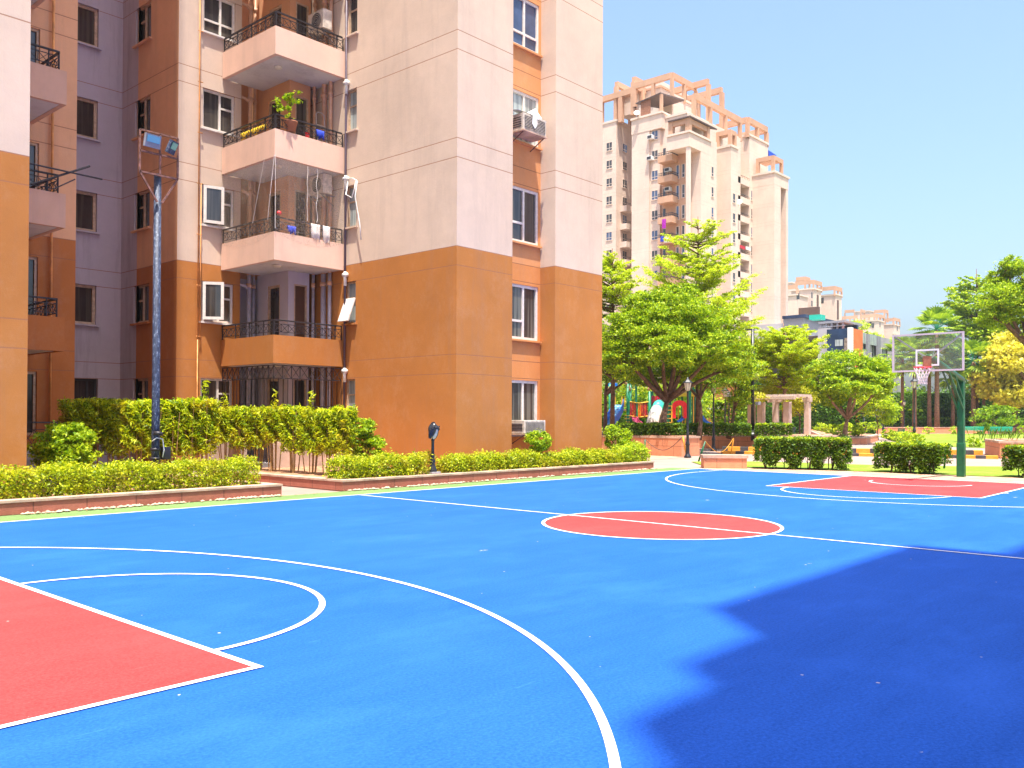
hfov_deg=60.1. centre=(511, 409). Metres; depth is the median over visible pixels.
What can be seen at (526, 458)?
hedge
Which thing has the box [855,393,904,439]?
tree
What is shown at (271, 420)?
bamboo clump
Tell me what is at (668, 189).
air conditioner
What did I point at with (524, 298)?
window
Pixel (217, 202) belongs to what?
window
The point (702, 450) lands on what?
post
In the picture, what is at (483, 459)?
hedge
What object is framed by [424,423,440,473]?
garden lamp
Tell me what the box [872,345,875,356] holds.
window
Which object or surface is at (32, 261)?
door
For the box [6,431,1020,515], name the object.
paved walk
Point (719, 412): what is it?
hedge
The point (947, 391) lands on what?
woodland tree
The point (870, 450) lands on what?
kerb
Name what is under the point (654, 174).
window
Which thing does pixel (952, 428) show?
ball shrub
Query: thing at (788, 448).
hedge
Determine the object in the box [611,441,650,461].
hedge
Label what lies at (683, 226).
window
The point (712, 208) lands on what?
window
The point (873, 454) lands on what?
kerb
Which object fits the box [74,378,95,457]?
door
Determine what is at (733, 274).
window
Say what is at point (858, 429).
ball shrub
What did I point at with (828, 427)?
ball shrub
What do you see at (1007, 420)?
ball shrub
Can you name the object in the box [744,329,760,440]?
light pole
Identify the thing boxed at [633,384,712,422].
garden tree
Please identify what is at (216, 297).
window
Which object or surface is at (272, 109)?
door
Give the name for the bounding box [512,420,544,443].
air conditioner
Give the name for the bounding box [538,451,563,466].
hedge
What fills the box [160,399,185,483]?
bamboo clump
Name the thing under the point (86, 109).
window
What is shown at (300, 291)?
door
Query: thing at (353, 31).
window
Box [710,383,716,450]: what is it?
street lamp
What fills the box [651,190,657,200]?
window
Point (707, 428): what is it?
hedge
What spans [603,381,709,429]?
playground equipment
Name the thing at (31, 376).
door
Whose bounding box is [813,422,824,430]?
ball shrub
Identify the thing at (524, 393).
window
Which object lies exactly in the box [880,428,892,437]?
ball shrub
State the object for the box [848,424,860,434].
ball shrub
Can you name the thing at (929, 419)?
palm tree
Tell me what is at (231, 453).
wall
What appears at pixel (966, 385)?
woodland tree
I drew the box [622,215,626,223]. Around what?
window
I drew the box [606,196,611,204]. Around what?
window
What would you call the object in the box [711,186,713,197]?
window
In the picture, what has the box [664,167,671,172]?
air conditioner
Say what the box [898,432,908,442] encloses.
ball shrub
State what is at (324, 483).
planter wall
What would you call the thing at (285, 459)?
wall
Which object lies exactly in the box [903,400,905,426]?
street lamp
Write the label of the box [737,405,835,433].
hedge
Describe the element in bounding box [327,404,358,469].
bamboo clump
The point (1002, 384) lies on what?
golden tree
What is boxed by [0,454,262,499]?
hedge
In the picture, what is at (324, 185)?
air conditioner
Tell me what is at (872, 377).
frangipani tree
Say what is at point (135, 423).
bamboo clump
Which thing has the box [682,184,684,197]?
window
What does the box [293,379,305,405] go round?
window
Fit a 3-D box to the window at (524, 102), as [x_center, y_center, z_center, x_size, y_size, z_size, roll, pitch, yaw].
[0.282,-9.185,27.939,0.270,1.670,1.800,0,-1,42]
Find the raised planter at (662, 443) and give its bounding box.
[602,434,700,456]
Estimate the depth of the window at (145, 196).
28.95 m
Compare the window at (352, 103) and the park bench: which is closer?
the window at (352, 103)
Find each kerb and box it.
[721,451,997,458]
[722,446,982,454]
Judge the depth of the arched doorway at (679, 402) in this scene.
56.88 m
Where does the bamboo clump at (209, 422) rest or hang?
on the soil bed at (124, 484)
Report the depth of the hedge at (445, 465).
23.34 m
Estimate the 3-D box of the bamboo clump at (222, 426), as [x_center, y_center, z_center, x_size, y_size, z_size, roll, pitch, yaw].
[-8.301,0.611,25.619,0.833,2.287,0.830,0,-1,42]
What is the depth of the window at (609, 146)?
150.85 m
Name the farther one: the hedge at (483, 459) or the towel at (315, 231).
the towel at (315, 231)
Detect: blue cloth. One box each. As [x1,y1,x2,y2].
[287,225,295,234]
[315,129,323,139]
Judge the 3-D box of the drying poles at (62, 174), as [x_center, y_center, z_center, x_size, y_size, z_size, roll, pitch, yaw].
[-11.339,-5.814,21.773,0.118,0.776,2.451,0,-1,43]
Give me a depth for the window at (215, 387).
28.40 m
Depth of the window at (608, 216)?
150.82 m
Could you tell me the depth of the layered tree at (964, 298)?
124.98 m
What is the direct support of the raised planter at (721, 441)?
on the paved walk
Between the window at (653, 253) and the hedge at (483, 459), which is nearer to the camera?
the hedge at (483, 459)
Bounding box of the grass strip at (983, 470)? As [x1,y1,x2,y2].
[691,461,1022,476]
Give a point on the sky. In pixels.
(896, 127)
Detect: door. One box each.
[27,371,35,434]
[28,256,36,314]
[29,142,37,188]
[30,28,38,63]
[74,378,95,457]
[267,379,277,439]
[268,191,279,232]
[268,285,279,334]
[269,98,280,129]
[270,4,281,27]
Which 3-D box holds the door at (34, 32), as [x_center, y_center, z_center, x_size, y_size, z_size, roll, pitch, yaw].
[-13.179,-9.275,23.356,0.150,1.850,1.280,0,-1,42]
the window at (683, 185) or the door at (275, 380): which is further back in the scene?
the window at (683, 185)
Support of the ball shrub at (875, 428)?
on the raised planter at (865, 438)
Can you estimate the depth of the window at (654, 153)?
135.06 m
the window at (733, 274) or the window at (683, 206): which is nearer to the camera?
the window at (683, 206)
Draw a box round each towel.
[310,223,319,241]
[322,226,329,244]
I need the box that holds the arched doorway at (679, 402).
[672,400,686,417]
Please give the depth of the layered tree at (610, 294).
49.55 m
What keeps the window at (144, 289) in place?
in the apartment building at (454, 292)
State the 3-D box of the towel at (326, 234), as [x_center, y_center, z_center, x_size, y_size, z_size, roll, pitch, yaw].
[-5.825,-5.457,27.805,0.133,0.595,0.282,0,-1,42]
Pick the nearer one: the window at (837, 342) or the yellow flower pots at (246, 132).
the yellow flower pots at (246, 132)
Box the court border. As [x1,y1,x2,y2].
[0,468,690,522]
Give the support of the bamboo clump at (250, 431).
on the soil bed at (319, 471)
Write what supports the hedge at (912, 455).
on the grass strip at (983, 470)
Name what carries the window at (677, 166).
in the apartment tower at (720, 169)
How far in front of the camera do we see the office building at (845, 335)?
121.69 m
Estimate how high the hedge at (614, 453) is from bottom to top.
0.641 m
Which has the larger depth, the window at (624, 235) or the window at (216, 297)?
the window at (624, 235)
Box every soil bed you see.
[28,484,236,497]
[29,473,233,494]
[250,466,419,477]
[878,433,1020,433]
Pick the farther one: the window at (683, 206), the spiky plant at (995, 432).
the window at (683, 206)
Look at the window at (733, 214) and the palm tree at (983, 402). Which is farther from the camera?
the window at (733, 214)
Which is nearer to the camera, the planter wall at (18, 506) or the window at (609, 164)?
the planter wall at (18, 506)
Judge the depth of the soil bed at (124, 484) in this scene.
21.68 m
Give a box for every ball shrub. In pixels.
[26,420,103,491]
[523,429,551,453]
[602,421,634,454]
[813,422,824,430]
[818,423,831,431]
[822,424,837,433]
[828,424,843,435]
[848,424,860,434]
[848,425,865,436]
[859,422,872,431]
[868,421,881,431]
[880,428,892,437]
[887,430,900,440]
[891,432,904,440]
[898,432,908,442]
[903,432,922,440]
[905,426,916,432]
[908,433,925,442]
[922,427,934,433]
[948,426,956,433]
[966,436,982,446]
[969,403,1022,430]
[1017,425,1023,434]
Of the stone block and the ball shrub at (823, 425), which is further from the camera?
the ball shrub at (823, 425)
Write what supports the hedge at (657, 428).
on the raised planter at (662, 443)
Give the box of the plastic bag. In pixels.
[428,422,435,438]
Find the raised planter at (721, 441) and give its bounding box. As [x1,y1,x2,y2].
[669,432,837,448]
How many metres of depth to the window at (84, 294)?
29.12 m
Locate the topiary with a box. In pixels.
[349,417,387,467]
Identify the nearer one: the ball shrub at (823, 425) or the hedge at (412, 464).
the hedge at (412, 464)
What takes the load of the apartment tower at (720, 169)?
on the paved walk
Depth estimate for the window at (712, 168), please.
132.93 m
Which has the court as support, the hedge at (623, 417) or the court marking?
the court marking
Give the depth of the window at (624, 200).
151.65 m
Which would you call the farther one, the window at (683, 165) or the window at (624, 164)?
the window at (624, 164)
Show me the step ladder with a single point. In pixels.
(321, 126)
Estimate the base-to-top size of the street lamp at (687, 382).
3.505 m
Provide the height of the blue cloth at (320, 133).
0.315 m
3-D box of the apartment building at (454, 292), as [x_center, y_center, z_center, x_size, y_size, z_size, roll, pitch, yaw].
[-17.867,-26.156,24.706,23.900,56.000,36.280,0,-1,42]
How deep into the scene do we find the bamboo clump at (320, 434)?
22.60 m
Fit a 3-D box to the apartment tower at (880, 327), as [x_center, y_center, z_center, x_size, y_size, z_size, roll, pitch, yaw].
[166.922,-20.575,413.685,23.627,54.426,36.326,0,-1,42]
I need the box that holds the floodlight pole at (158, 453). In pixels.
[138,128,178,489]
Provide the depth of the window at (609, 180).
150.84 m
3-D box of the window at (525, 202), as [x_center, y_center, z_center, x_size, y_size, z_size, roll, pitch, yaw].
[0.270,-6.090,27.907,0.270,1.800,1.800,0,-1,42]
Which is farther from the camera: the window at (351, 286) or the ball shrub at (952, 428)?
the ball shrub at (952, 428)
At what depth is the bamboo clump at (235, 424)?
25.00 m
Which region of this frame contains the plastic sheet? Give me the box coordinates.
[513,109,542,127]
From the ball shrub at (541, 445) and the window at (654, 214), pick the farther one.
the window at (654, 214)
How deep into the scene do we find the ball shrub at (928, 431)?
105.99 m
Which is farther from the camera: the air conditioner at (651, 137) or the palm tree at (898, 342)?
the air conditioner at (651, 137)
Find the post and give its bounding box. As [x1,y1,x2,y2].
[698,441,705,460]
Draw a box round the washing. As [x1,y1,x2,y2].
[662,219,665,227]
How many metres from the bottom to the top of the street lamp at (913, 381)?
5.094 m
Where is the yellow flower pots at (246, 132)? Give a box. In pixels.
[241,124,266,140]
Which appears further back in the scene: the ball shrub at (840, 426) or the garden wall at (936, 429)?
the garden wall at (936, 429)
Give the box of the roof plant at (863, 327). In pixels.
[851,318,883,337]
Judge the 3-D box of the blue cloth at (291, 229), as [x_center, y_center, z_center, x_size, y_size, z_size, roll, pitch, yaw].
[-6.673,-5.421,26.859,0.133,0.295,0.302,0,-1,42]
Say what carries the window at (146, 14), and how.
in the apartment building at (454, 292)
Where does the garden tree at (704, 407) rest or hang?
on the paved walk
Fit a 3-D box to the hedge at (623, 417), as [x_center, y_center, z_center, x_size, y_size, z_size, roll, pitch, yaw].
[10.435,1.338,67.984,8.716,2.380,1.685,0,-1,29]
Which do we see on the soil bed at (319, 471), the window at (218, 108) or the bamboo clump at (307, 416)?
the bamboo clump at (307, 416)
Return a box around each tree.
[602,248,652,424]
[602,281,762,422]
[602,325,659,434]
[602,381,660,421]
[602,382,677,420]
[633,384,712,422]
[634,219,767,422]
[659,382,723,422]
[671,335,745,439]
[712,350,770,438]
[737,323,830,421]
[740,381,803,412]
[750,383,819,433]
[798,348,903,436]
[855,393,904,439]
[876,334,921,426]
[889,336,942,426]
[891,381,934,416]
[900,396,967,426]
[906,305,965,426]
[906,329,954,426]
[922,387,969,398]
[931,269,1018,424]
[931,352,971,426]
[931,399,996,423]
[946,379,1011,416]
[948,338,991,426]
[965,362,984,421]
[966,329,1023,432]
[967,254,1023,437]
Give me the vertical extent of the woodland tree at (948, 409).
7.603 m
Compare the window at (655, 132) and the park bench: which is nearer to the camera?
the park bench
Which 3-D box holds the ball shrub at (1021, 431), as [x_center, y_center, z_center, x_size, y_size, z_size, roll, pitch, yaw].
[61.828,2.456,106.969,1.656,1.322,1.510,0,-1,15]
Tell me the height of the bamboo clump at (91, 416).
2.238 m
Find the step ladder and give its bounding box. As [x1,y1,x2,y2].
[313,112,326,142]
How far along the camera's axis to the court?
7.01 m
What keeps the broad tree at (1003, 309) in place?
on the lawn
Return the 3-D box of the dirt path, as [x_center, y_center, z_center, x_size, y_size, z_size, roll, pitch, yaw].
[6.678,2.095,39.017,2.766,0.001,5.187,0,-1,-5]
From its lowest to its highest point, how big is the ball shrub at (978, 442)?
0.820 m
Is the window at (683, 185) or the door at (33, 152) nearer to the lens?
the door at (33, 152)
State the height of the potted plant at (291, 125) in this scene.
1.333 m
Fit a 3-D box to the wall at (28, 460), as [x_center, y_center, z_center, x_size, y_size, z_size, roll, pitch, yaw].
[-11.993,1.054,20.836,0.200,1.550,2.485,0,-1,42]
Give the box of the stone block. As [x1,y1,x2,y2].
[700,454,747,468]
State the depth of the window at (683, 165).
131.55 m
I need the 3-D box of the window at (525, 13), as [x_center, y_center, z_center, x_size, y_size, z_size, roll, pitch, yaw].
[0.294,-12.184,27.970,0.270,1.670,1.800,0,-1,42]
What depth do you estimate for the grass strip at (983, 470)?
29.90 m
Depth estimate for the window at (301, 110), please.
28.95 m
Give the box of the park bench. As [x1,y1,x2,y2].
[988,427,1012,434]
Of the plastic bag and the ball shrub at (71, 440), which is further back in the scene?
the plastic bag
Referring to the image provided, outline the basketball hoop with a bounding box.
[892,331,965,476]
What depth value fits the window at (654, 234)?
134.99 m
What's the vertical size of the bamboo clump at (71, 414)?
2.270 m
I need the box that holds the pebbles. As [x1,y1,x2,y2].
[21,468,657,514]
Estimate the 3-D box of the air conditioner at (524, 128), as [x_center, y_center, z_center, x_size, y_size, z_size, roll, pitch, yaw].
[0.488,-8.637,27.613,0.641,0.871,1.120,0,-1,42]
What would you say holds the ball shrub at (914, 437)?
on the lawn
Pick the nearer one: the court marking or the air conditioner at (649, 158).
the court marking
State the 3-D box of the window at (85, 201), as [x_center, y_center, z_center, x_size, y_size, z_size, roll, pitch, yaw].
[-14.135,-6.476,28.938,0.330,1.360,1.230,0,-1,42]
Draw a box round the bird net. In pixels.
[252,155,317,222]
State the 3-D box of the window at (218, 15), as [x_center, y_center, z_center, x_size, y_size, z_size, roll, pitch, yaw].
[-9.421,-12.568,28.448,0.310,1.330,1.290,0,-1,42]
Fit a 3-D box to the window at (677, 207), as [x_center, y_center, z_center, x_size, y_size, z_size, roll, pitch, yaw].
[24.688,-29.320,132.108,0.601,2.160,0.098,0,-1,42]
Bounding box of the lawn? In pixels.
[879,434,1023,447]
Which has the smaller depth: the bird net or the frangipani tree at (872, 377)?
the bird net
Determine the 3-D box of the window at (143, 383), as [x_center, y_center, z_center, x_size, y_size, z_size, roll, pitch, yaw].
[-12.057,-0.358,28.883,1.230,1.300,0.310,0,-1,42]
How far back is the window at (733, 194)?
136.72 m
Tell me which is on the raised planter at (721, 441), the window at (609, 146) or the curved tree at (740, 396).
the curved tree at (740, 396)
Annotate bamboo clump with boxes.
[56,396,96,449]
[75,397,116,479]
[94,397,131,479]
[119,398,151,482]
[137,398,168,477]
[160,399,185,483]
[171,395,203,480]
[189,380,220,482]
[215,391,231,460]
[225,405,250,467]
[243,405,270,469]
[260,388,286,471]
[278,403,306,472]
[296,391,320,473]
[312,407,339,475]
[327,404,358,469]
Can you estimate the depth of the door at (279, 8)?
29.15 m
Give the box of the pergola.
[747,394,811,433]
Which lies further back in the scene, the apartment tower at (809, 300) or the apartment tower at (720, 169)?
the apartment tower at (809, 300)
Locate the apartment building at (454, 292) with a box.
[0,0,602,496]
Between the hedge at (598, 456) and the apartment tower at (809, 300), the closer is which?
the hedge at (598, 456)
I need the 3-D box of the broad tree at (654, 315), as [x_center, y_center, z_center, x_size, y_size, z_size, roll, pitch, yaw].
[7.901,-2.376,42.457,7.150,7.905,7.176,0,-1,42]
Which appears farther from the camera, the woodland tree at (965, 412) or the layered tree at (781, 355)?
the woodland tree at (965, 412)
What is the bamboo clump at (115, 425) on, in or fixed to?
on the soil bed at (124, 484)
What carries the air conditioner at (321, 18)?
attached to the apartment building at (454, 292)
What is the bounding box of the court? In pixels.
[0,469,1023,767]
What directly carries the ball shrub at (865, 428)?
on the raised planter at (865, 438)
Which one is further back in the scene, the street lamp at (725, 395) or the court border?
the street lamp at (725, 395)
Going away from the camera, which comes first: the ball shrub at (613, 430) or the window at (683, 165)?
the ball shrub at (613, 430)
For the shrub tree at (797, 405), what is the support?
on the paved walk
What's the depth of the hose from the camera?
27.61 m
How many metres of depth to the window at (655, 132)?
135.09 m
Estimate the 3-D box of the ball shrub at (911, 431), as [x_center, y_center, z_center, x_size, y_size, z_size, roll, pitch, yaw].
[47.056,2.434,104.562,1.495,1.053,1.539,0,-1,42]
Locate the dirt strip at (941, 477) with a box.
[678,467,1023,483]
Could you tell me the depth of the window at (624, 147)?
151.74 m
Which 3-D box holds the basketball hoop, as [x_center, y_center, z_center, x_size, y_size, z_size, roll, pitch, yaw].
[12.077,-0.026,24.869,1.830,4.045,3.861,0,-1,42]
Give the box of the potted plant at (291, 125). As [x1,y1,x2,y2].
[273,90,302,132]
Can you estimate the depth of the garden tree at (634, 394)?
76.10 m
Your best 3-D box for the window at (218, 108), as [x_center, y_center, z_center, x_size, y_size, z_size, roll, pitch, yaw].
[-9.433,-9.508,28.417,0.310,1.330,1.290,0,-1,42]
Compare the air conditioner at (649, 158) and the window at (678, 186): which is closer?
the window at (678, 186)
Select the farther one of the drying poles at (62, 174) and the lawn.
the lawn
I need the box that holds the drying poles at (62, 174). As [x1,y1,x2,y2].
[29,162,102,188]
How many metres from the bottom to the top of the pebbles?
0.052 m
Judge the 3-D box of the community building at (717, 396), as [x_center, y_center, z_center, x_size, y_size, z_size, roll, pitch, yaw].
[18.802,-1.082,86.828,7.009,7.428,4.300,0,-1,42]
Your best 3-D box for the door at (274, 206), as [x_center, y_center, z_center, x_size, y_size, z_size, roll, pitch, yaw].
[-7.742,-6.119,29.137,0.740,2.020,0.150,0,-1,42]
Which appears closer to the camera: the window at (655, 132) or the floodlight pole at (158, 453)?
the floodlight pole at (158, 453)
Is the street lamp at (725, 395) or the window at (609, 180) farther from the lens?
the window at (609, 180)
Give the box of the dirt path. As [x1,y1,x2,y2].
[641,455,683,459]
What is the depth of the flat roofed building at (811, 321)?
141.87 m
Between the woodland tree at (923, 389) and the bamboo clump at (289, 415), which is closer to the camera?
the bamboo clump at (289, 415)
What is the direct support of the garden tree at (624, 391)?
on the paved walk
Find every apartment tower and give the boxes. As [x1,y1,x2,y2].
[602,72,789,427]
[788,276,842,320]
[842,309,900,338]
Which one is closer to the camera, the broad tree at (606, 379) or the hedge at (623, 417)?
the broad tree at (606, 379)
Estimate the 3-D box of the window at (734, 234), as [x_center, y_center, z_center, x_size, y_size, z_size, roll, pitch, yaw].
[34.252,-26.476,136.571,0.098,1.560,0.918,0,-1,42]
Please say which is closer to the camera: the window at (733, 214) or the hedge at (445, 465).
the hedge at (445, 465)
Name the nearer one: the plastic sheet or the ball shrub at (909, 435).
the plastic sheet
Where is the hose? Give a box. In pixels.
[345,178,361,239]
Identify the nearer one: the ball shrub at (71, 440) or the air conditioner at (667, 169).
the ball shrub at (71, 440)
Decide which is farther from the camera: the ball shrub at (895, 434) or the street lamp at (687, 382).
the ball shrub at (895, 434)
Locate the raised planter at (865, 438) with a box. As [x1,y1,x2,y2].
[811,430,877,443]
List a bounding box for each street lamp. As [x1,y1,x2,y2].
[683,377,692,457]
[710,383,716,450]
[722,387,728,429]
[727,391,730,427]
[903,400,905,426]
[910,377,917,439]
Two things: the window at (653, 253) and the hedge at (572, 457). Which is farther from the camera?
the window at (653, 253)
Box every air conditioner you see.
[308,8,334,43]
[308,173,334,207]
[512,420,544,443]
[513,112,546,151]
[646,156,653,160]
[647,134,654,139]
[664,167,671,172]
[664,186,671,191]
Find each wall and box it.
[0,480,282,515]
[26,422,58,484]
[200,439,246,465]
[207,461,653,490]
[270,441,341,467]
[876,427,1023,433]
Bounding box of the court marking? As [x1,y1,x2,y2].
[0,469,1023,767]
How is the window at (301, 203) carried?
in the apartment building at (454, 292)
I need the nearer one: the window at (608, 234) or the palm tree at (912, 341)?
the palm tree at (912, 341)
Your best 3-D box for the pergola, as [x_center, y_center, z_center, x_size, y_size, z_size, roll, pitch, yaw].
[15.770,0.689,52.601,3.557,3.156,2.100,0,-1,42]
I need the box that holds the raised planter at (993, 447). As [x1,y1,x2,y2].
[984,438,1023,458]
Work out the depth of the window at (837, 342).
118.99 m
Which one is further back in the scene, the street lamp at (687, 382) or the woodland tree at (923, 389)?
the woodland tree at (923, 389)
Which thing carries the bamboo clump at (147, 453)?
on the soil bed at (124, 484)
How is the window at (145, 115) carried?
in the apartment building at (454, 292)
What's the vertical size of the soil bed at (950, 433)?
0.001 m
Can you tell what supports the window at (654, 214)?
in the apartment tower at (720, 169)
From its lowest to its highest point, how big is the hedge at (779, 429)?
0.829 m
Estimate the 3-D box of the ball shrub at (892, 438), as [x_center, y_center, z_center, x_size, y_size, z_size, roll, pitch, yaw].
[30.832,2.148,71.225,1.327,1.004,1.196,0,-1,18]
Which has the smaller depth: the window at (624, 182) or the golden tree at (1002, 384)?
the golden tree at (1002, 384)
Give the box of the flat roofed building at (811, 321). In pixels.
[750,314,834,391]
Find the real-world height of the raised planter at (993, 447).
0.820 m
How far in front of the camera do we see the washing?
131.62 m
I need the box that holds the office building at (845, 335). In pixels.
[731,320,903,425]
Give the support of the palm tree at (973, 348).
on the soil bed at (950, 433)
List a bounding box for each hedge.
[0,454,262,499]
[322,447,438,478]
[436,451,476,472]
[459,448,507,471]
[491,448,545,468]
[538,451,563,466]
[547,447,593,465]
[585,447,609,463]
[598,447,625,463]
[602,412,704,432]
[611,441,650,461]
[618,421,685,435]
[683,422,751,435]
[709,399,746,432]
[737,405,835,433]
[752,434,852,470]
[754,422,793,435]
[811,396,875,433]
[871,439,952,473]
[884,392,1023,426]
[1000,443,1023,477]
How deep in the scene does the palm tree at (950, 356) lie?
121.78 m
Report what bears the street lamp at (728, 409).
on the paved walk
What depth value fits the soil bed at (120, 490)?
17.18 m
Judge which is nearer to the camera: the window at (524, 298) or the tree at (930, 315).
the window at (524, 298)
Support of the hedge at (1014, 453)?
on the grass strip at (983, 470)
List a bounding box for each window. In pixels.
[75,284,99,326]
[76,190,99,234]
[77,97,100,142]
[78,4,101,50]
[130,190,150,232]
[130,284,149,325]
[131,96,150,140]
[132,2,151,48]
[135,378,147,399]
[199,185,237,231]
[199,281,236,325]
[200,88,235,137]
[200,378,231,413]
[201,0,238,43]
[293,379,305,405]
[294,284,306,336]
[295,95,307,136]
[295,190,307,236]
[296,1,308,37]
[341,281,356,325]
[342,89,357,134]
[342,186,357,229]
[343,0,358,39]
[347,379,354,407]
[512,186,541,248]
[512,283,541,342]
[512,380,540,438]
[513,0,542,57]
[513,89,541,150]
[606,142,612,151]
[606,159,612,169]
[606,178,611,187]
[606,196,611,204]
[606,214,611,222]
[606,231,611,240]
[622,143,627,153]
[622,161,626,170]
[622,179,626,188]
[622,197,626,205]
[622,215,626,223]
[622,232,626,241]
[622,250,626,259]
[651,130,657,140]
[651,150,657,160]
[651,170,657,180]
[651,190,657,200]
[651,210,657,220]
[651,230,657,240]
[651,250,657,259]
[676,165,679,178]
[676,185,679,199]
[676,206,678,219]
[681,163,684,177]
[681,205,684,218]
[681,225,684,238]
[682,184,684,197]
[711,166,713,176]
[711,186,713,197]
[711,207,713,217]
[732,193,735,203]
[732,213,735,223]
[732,233,735,242]
[732,272,735,282]
[835,339,842,345]
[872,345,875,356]
[882,348,886,358]
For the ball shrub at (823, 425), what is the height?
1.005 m
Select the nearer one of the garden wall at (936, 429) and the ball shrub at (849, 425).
the ball shrub at (849, 425)
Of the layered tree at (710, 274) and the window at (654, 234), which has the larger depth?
the window at (654, 234)
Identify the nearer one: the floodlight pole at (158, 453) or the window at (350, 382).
the floodlight pole at (158, 453)
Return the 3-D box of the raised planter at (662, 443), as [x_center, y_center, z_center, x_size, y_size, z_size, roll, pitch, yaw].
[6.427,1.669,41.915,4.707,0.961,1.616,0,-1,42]
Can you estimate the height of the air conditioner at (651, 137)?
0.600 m
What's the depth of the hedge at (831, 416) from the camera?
97.23 m
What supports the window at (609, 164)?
in the apartment tower at (720, 169)
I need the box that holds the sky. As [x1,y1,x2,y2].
[603,0,1023,392]
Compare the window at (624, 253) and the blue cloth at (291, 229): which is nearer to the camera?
the blue cloth at (291, 229)
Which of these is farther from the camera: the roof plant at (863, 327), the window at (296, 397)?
the roof plant at (863, 327)
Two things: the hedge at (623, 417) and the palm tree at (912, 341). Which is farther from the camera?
the palm tree at (912, 341)
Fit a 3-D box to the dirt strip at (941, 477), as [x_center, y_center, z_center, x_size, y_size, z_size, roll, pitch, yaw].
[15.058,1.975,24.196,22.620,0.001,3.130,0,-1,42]
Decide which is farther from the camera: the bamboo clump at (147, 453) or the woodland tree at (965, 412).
the woodland tree at (965, 412)
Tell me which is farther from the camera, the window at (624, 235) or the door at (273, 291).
the window at (624, 235)
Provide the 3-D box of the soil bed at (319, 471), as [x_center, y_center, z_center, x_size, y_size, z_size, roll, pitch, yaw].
[-1.984,1.744,27.123,6.500,0.001,12.690,0,-1,42]
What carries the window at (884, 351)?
in the office building at (845, 335)
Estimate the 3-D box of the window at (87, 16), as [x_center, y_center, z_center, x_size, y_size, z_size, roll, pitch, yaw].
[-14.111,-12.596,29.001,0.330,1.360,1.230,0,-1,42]
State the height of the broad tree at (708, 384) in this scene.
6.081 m
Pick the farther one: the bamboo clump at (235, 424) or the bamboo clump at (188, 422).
the bamboo clump at (235, 424)
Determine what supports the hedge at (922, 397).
on the soil bed at (950, 433)
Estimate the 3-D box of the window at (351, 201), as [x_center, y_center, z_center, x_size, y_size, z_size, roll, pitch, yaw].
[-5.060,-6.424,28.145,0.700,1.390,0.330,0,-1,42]
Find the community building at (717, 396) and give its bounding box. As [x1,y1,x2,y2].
[683,379,736,423]
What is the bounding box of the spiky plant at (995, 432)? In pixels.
[966,427,1019,439]
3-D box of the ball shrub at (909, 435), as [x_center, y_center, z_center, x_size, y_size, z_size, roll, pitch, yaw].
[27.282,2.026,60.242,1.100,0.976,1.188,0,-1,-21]
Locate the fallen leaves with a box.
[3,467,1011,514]

